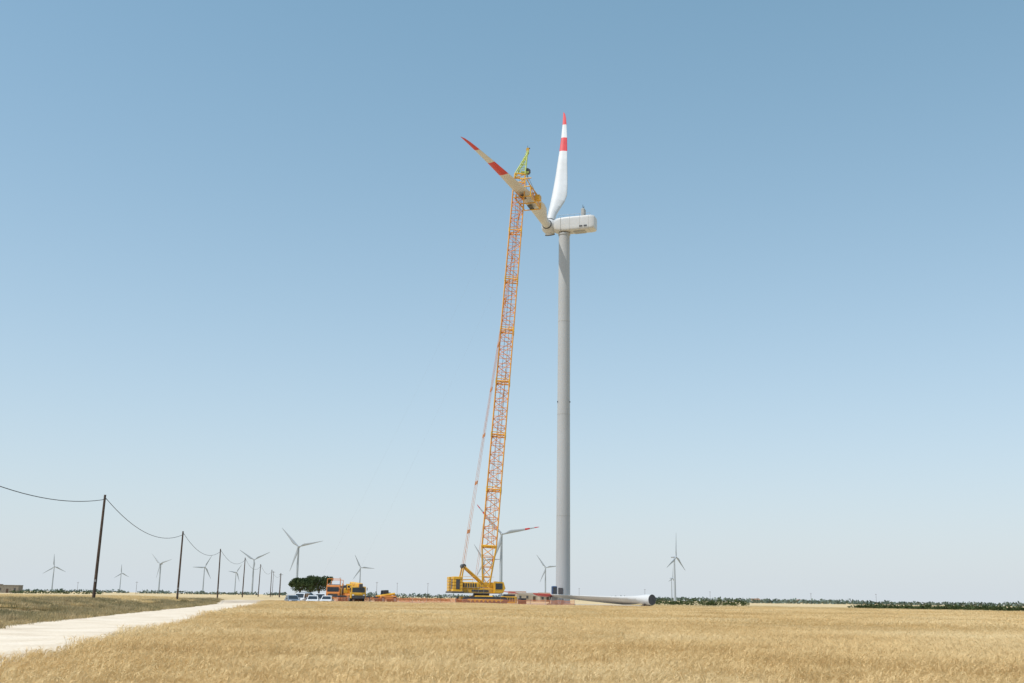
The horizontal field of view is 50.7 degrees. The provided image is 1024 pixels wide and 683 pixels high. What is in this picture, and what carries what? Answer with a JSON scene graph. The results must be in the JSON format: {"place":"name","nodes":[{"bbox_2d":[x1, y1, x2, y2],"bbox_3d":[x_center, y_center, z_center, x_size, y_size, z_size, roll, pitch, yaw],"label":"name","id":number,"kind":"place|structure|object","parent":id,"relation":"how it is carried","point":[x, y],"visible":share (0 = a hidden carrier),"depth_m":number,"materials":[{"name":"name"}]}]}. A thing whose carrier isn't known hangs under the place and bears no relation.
{"place":"outdoors","nodes":[
{"label":"outdoors","id":0,"kind":"place"},
{"bbox_2d":[0,600,254,669],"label":"dirt road","id":1,"kind":"structure","parent":0,"point":[47,634],"depth_m":51.35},
{"bbox_2d":[0,614,1023,682],"bbox_3d":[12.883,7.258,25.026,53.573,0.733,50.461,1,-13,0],"label":"wheat field","id":2,"kind":"structure","parent":0,"point":[212,649],"depth_m":19.93,"materials":[{"name":"beige plant"}]},
{"bbox_2d":[0,591,1023,611],"bbox_3d":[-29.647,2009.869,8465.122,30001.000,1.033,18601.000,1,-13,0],"label":"ground","id":3,"kind":"structure","parent":0,"point":[247,597],"depth_m":423.22,"materials":[{"name":"soil"}]},
{"bbox_2d":[0,585,22,592],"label":"ruined farmhouse","id":4,"kind":"object","parent":3,"relation":"on","point":[5,588],"visible":0.72,"depth_m":503.40,"materials":[{"name":"stone"}]},
{"bbox_2d":[42,556,63,591],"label":"wind turbine","id":5,"kind":"object","parent":3,"relation":"on","point":[53,572],"visible":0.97,"depth_m":3591.14,"materials":[{"name":"metal"}]},
{"bbox_2d":[9,590,101,593],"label":"roadside bushes","id":6,"kind":"object","parent":3,"relation":"on","point":[45,592],"visible":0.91,"depth_m":303.15,"materials":[{"name":"green plant"}]},
{"bbox_2d":[92,495,106,597],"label":"utility pole","id":7,"kind":"object","parent":3,"relation":"on","point":[98,558],"visible":0.91,"depth_m":107.83,"materials":[{"name":"brown wood"}]},
{"bbox_2d":[0,486,277,577],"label":"overhead cable","id":8,"kind":"object","parent":7,"relation":"attached to","point":[121,514],"visible":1,"depth_m":108.12,"materials":[{"name":"black metal"}]},
{"bbox_2d":[0,595,224,628],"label":"roadside scrub","id":9,"kind":"object","parent":3,"relation":"on","point":[68,611],"visible":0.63,"depth_m":79.90,"materials":[{"name":"plant"}]},
{"bbox_2d":[114,565,126,589],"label":"wind turbine","id":10,"kind":"object","parent":3,"relation":"on","point":[120,576],"visible":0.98,"depth_m":4636.80,"materials":[{"name":"metal"}]},
{"bbox_2d":[23,588,286,595],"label":"distant tree line","id":11,"kind":"object","parent":3,"relation":"on","point":[187,592],"visible":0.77,"depth_m":1457.49,"materials":[{"name":"green plant"}]},
{"bbox_2d":[152,554,171,590],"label":"wind turbine","id":12,"kind":"object","parent":3,"relation":"on","point":[160,570],"visible":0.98,"depth_m":3058.40,"materials":[{"name":"metal"}]},
{"bbox_2d":[176,531,183,598],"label":"utility pole","id":13,"kind":"object","parent":3,"relation":"on","point":[177,593],"visible":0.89,"depth_m":163.25,"materials":[{"name":"brown wood"}]},
{"bbox_2d":[197,557,210,590],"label":"wind turbine","id":14,"kind":"object","parent":3,"relation":"on","point":[204,573],"visible":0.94,"depth_m":3365.07,"materials":[{"name":"metal"}]},
{"bbox_2d":[217,549,220,597],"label":"utility pole","id":15,"kind":"object","parent":3,"relation":"on","point":[218,574],"visible":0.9,"depth_m":228.48,"materials":[{"name":"brown wood"}]},
{"bbox_2d":[230,566,240,591],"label":"wind turbine","id":16,"kind":"object","parent":3,"relation":"on","point":[235,578],"visible":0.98,"depth_m":4109.32,"materials":[{"name":"metal"}]},
{"bbox_2d":[242,558,245,596],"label":"utility pole","id":17,"kind":"object","parent":3,"relation":"on","point":[243,579],"visible":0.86,"depth_m":288.71,"materials":[{"name":"brown wood"}]},
{"bbox_2d":[240,550,269,592],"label":"wind turbine","id":18,"kind":"object","parent":3,"relation":"on","point":[253,567],"visible":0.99,"depth_m":2578.04,"materials":[{"name":"metal"}]},
{"bbox_2d":[284,595,299,600],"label":"parked suv","id":19,"kind":"object","parent":3,"relation":"on","point":[291,598],"visible":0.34,"depth_m":166.51,"materials":[{"name":"grey paint"}]},
{"bbox_2d":[288,577,313,591],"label":"umbrella pine tree","id":20,"kind":"object","parent":3,"relation":"on","point":[299,584],"visible":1,"depth_m":254.66,"materials":[{"name":"green plant"}]},
{"bbox_2d":[282,528,321,594],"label":"wind turbine","id":21,"kind":"object","parent":3,"relation":"on","point":[298,547],"visible":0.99,"depth_m":1839.87,"materials":[{"name":"metal"}]},
{"bbox_2d":[295,593,309,600],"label":"parked van","id":22,"kind":"object","parent":3,"relation":"on","point":[303,596],"visible":0.29,"depth_m":179.92,"materials":[{"name":"white paint"}]},
{"bbox_2d":[306,595,319,601],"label":"parked car","id":23,"kind":"object","parent":3,"relation":"on","point":[310,598],"visible":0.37,"depth_m":168.41,"materials":[{"name":"white paint"}]},
{"bbox_2d":[306,575,333,592],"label":"umbrella pine tree","id":24,"kind":"object","parent":3,"relation":"on","point":[320,582],"visible":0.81,"depth_m":260.34,"materials":[{"name":"green plant"}]},
{"bbox_2d":[315,593,324,600],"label":"parked van","id":25,"kind":"object","parent":3,"relation":"on","point":[320,595],"visible":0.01,"depth_m":178.06,"materials":[{"name":"white paint"}]},
{"bbox_2d":[320,596,333,601],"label":"parked car","id":26,"kind":"object","parent":3,"relation":"on","point":[326,598],"visible":0.41,"depth_m":175.13,"materials":[{"name":"white paint"}]},
{"bbox_2d":[353,556,374,582],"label":"wind turbine","id":27,"kind":"object","parent":3,"relation":"on","point":[360,567],"visible":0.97,"depth_m":3153.43,"materials":[{"name":"metal"}]},
{"bbox_2d":[374,590,396,601],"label":"telehandler","id":28,"kind":"object","parent":3,"relation":"on","point":[385,594],"visible":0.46,"depth_m":199.11,"materials":[{"name":"orange paint"}]},
{"bbox_2d":[364,595,449,600],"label":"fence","id":29,"kind":"object","parent":3,"relation":"on","point":[448,599],"visible":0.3,"depth_m":321.00,"materials":[{"name":"orange plastic"}]},
{"bbox_2d":[220,600,641,605],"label":"gravel work pad","id":30,"kind":"object","parent":3,"relation":"on","point":[241,601],"visible":0.16,"depth_m":206.14,"materials":[{"name":"beige gravel"}]},
{"bbox_2d":[326,578,342,600],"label":"flatbed lorry","id":31,"kind":"object","parent":30,"relation":"on","point":[334,590],"visible":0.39,"depth_m":195.92,"materials":[{"name":"metal"}]},
{"bbox_2d":[333,582,369,601],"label":"mobile crane","id":32,"kind":"object","parent":30,"relation":"on","point":[355,591],"visible":0.77,"depth_m":190.00,"materials":[{"name":"orange paint"}]},
{"bbox_2d":[334,597,454,602],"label":"orange safety fence","id":33,"kind":"object","parent":30,"relation":"on","point":[411,598],"visible":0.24,"depth_m":220.12,"materials":[{"name":"plastic"}]},
{"bbox_2d":[334,597,574,604],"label":"orange safety fence","id":34,"kind":"object","parent":30,"relation":"on","point":[485,600],"visible":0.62,"depth_m":192.24,"materials":[{"name":"plastic"}]},
{"bbox_2d":[501,594,525,603],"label":"generator","id":35,"kind":"object","parent":30,"relation":"on","point":[511,597],"visible":0.71,"depth_m":207.59,"materials":[{"name":"yellow paint"}]},
{"bbox_2d":[461,112,596,604],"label":"wind turbine","id":36,"kind":"object","parent":30,"relation":"on","point":[563,228],"visible":0.91,"depth_m":232.72,"materials":[{"name":"grey paint"}]},
{"bbox_2d":[551,586,557,604],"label":"site cabinet","id":37,"kind":"object","parent":30,"relation":"on","point":[553,591],"visible":0.86,"depth_m":215.71,"materials":[{"name":"metal"}]},
{"bbox_2d":[504,591,655,605],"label":"turbine blade on stands","id":38,"kind":"object","parent":30,"relation":"on","point":[648,599],"visible":0.87,"depth_m":201.82,"materials":[{"name":"white paint"}]},
{"bbox_2d":[366,591,550,599],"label":"distant tree line","id":39,"kind":"object","parent":3,"relation":"on","point":[415,595],"visible":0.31,"depth_m":1259.55,"materials":[{"name":"green plant"}]},
{"bbox_2d":[77,571,876,603],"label":"distant power poles","id":40,"kind":"object","parent":3,"relation":"on","point":[376,590],"visible":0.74,"depth_m":507.94,"materials":[{"name":"brown wood"}]},
{"bbox_2d":[474,545,499,574],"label":"wind turbine","id":41,"kind":"object","parent":3,"relation":"on","point":[488,559],"visible":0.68,"depth_m":2379.32,"materials":[{"name":"metal"}]},
{"bbox_2d":[477,505,537,596],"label":"wind turbine","id":42,"kind":"object","parent":3,"relation":"on","point":[500,544],"visible":0.81,"depth_m":1390.02,"materials":[{"name":"white paint"}]},
{"bbox_2d":[515,593,537,601],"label":"farm building","id":43,"kind":"structure","parent":3,"relation":"on","point":[531,597],"depth_m":425.17,"materials":[{"name":"paint"}]},
{"bbox_2d":[538,593,549,601],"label":"farm shed","id":44,"kind":"structure","parent":3,"relation":"on","point":[543,599],"depth_m":406.78,"materials":[{"name":"paint"}]},
{"bbox_2d":[537,556,555,592],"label":"wind turbine","id":45,"kind":"object","parent":3,"relation":"on","point":[545,567],"visible":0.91,"depth_m":2859.00,"materials":[{"name":"metal"}]},
{"bbox_2d":[667,551,684,600],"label":"wind turbine","id":46,"kind":"object","parent":3,"relation":"on","point":[674,558],"visible":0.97,"depth_m":2031.30,"materials":[{"name":"metal"}]},
{"bbox_2d":[655,597,749,605],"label":"vineyard hedge","id":47,"kind":"object","parent":3,"relation":"on","point":[703,602],"visible":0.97,"depth_m":283.39,"materials":[{"name":"green plant"}]},
{"bbox_2d":[570,595,863,603],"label":"distant tree line","id":48,"kind":"object","parent":3,"relation":"on","point":[715,599],"visible":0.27,"depth_m":2135.57,"materials":[{"name":"green plant"}]},
{"bbox_2d":[742,598,862,604],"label":"distant tree line","id":49,"kind":"object","parent":3,"relation":"on","point":[776,600],"visible":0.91,"depth_m":964.93,"materials":[{"name":"green plant"}]},
{"bbox_2d":[847,603,1023,610],"bbox_3d":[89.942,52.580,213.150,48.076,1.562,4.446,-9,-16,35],"label":"vineyard hedge","id":50,"kind":"object","parent":3,"relation":"on","point":[972,607],"visible":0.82,"depth_m":215.79,"materials":[{"name":"green plant"}]},
{"bbox_2d":[852,600,1023,606],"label":"distant tree line","id":51,"kind":"object","parent":3,"relation":"on","point":[885,602],"visible":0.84,"depth_m":1321.18,"materials":[{"name":"green plant"}]},
{"bbox_2d":[0,0,1023,605],"label":"sky","id":52,"kind":"structure","parent":0,"point":[241,241],"materials":[{"name":"blue"}]},
{"bbox_2d":[183,600,1023,630],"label":"wheat field","id":53,"kind":"structure","parent":0,"point":[835,617],"depth_m":75.34,"materials":[{"name":"beige plant"}]}
]}

